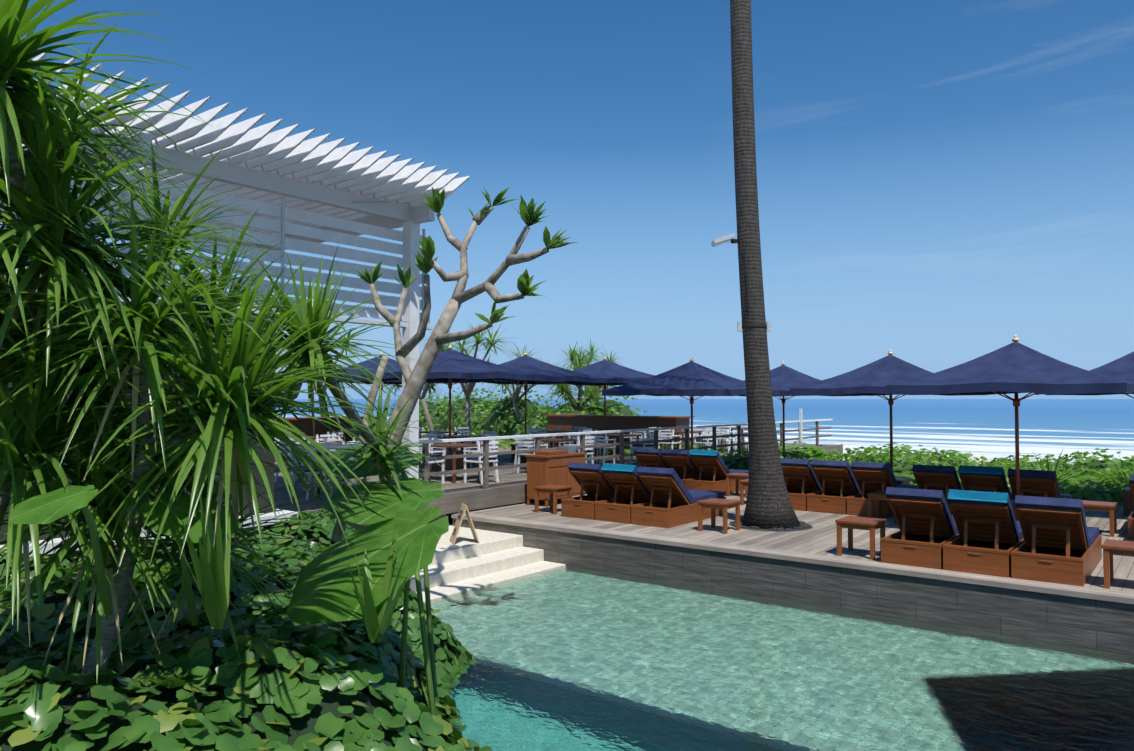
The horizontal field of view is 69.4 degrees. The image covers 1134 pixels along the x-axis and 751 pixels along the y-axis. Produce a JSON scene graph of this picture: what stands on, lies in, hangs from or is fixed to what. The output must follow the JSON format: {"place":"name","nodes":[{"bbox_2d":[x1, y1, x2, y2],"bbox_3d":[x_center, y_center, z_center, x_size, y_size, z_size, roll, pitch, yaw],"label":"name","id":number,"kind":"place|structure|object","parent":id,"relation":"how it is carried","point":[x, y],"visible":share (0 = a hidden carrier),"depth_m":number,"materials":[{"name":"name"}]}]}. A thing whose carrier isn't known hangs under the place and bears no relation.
{"place":"outdoors","nodes":[
{"label":"outdoors","id":0,"kind":"place"},
{"bbox_2d":[274,419,842,524],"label":"deck","id":1,"kind":"structure","parent":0,"point":[474,493],"depth_m":15.92,"materials":[{"name":"grey wood"}]},
{"bbox_2d":[0,303,297,562],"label":"bar building","id":2,"kind":"structure","parent":1,"relation":"on","point":[264,454],"depth_m":10.56,"materials":[{"name":"grey"}]},
{"bbox_2d":[0,50,470,478],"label":"pergola","id":3,"kind":"object","parent":1,"relation":"on","point":[297,190],"visible":0.5,"depth_m":10.84,"materials":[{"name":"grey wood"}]},
{"bbox_2d":[275,424,748,499],"bbox_3d":[-1.350,1.890,22.287,7.569,0.860,17.369,-1,-2,38],"label":"railing","id":4,"kind":"object","parent":1,"relation":"on","point":[462,432],"visible":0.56,"depth_m":20.07,"materials":[{"name":"silver metal"}]},
{"bbox_2d":[0,0,1133,398],"label":"sky","id":5,"kind":"structure","parent":0,"point":[940,183],"materials":[{"name":"blue"}]},
{"bbox_2d":[275,399,1133,461],"bbox_3d":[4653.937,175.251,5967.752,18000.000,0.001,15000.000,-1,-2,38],"label":"sea","id":6,"kind":"structure","parent":0,"point":[979,428],"depth_m":182.84,"materials":[{"name":"blue liquid"}]},
{"bbox_2d":[469,452,1073,511],"bbox_3d":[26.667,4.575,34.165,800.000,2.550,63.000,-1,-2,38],"label":"beach","id":7,"kind":"structure","parent":0,"point":[980,459],"depth_m":53.90,"materials":[{"name":"beige sand"}]},
{"bbox_2d":[277,322,628,443],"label":"trees","id":8,"kind":"object","parent":7,"relation":"on","point":[588,393],"visible":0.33,"depth_m":31.39,"materials":[{"name":"green plant"}]},
{"bbox_2d":[385,384,648,441],"bbox_3d":[-3.291,1.909,38.479,6.500,3.277,20.343,1,-2,-33],"label":"hedge","id":9,"kind":"object","parent":7,"relation":"on","point":[499,417],"visible":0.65,"depth_m":34.37,"materials":[{"name":"green plant"}]},
{"bbox_2d":[275,409,951,463],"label":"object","id":10,"kind":"object","parent":7,"relation":"on","point":[593,422],"visible":0.06,"depth_m":25.41,"materials":[{"name":"brown wood"}]},
{"bbox_2d":[423,428,1133,505],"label":"beach shrubs","id":11,"kind":"object","parent":7,"relation":"on","point":[1088,488],"visible":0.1,"depth_m":20.60,"materials":[{"name":"green plant"}]},
{"bbox_2d":[678,442,1128,491],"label":"bushes","id":12,"kind":"object","parent":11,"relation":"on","point":[1066,477],"visible":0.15,"depth_m":17.32,"materials":[{"name":"green plant"}]},
{"bbox_2d":[469,490,1133,591],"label":"deck","id":13,"kind":"structure","parent":7,"relation":"on","point":[819,537],"depth_m":12.53,"materials":[{"name":"beige wood"}]},
{"bbox_2d":[525,445,586,506],"bbox_3d":[-0.211,1.954,16.132,0.560,1.100,1.260,-1,-2,38],"label":"cabinet","id":14,"kind":"object","parent":13,"relation":"on","point":[546,467],"visible":0.75,"depth_m":15.77,"materials":[{"name":"brown wood"}]},
{"bbox_2d":[303,335,1133,520],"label":"patio umbrellas","id":15,"kind":"object","parent":13,"relation":"on","point":[1015,367],"visible":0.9,"depth_m":16.19,"materials":[{"name":"blue fabric"}]},
{"bbox_2d":[730,0,800,528],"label":"palm","id":16,"kind":"object","parent":13,"relation":"on","point":[768,504],"visible":0.98,"depth_m":13.22,"materials":[{"name":"brown"}]},
{"bbox_2d":[711,233,770,331],"bbox_3d":[2.843,-1.510,13.354,0.950,1.586,0.423,0,-2,-4],"label":"palm light","id":17,"kind":"object","parent":16,"relation":"attached to","point":[723,240],"visible":0.85,"depth_m":13.25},
{"bbox_2d":[729,519,812,531],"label":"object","id":18,"kind":"object","parent":13,"relation":"on","point":[804,526],"visible":0.38,"depth_m":12.85,"materials":[{"name":"grey"}]},
{"bbox_2d":[534,448,1133,588],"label":"loungers and tables","id":19,"kind":"object","parent":13,"relation":"on","point":[951,516],"visible":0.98,"depth_m":12.76,"materials":[{"name":"brown wood"}]},
{"bbox_2d":[424,565,1133,750],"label":"water","id":20,"kind":"structure","parent":0,"point":[568,658],"depth_m":7.71,"materials":[{"name":"teal liquid"}]},
{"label":"pool floor","id":21,"kind":"structure","parent":0,"visible":0},
{"bbox_2d":[0,509,491,750],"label":"ground cover","id":22,"kind":"object","parent":21,"relation":"on","point":[282,682],"visible":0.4,"depth_m":5.01,"materials":[{"name":"green plant"}]},
{"bbox_2d":[0,0,448,697],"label":"pandanus","id":23,"kind":"object","parent":22,"relation":"on","point":[172,448],"visible":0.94,"depth_m":4.63,"materials":[{"name":"green plant"}]},
{"bbox_2d":[9,445,448,715],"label":"large leaves","id":24,"kind":"object","parent":23,"relation":"attached to","point":[388,556],"visible":0.88,"depth_m":5.19,"materials":[{"name":"green plant"}]},
{"bbox_2d":[331,185,577,541],"bbox_3d":[-1.283,-0.165,9.604,3.414,4.372,1.460,-1,-2,29],"label":"frangipani","id":25,"kind":"object","parent":22,"relation":"on","point":[415,379],"visible":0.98,"depth_m":9.44,"materials":[{"name":"beige plant"}]},
{"bbox_2d":[404,522,565,601],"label":"step platform","id":26,"kind":"structure","parent":21,"relation":"on","point":[466,561],"depth_m":12.35,"materials":[{"name":"beige stone"}]},
{"bbox_2d":[449,503,479,544],"bbox_3d":[-1.606,2.320,12.834,0.419,0.592,0.360,1,-2,-17],"label":"a-frame sign","id":27,"kind":"object","parent":26,"relation":"on","point":[462,512],"visible":0.96,"depth_m":12.76,"materials":[{"name":"brown wood"}]},
{"bbox_2d":[452,518,1133,654],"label":"pool wall","id":28,"kind":"structure","parent":21,"relation":"on","point":[1086,623],"depth_m":10.08,"materials":[{"name":"grey stone"}]},
{"bbox_2d":[451,513,1133,603],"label":"deck border","id":29,"kind":"object","parent":28,"relation":"on","point":[1051,588],"visible":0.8,"depth_m":10.32,"materials":[{"name":"grey stone"}]}
]}

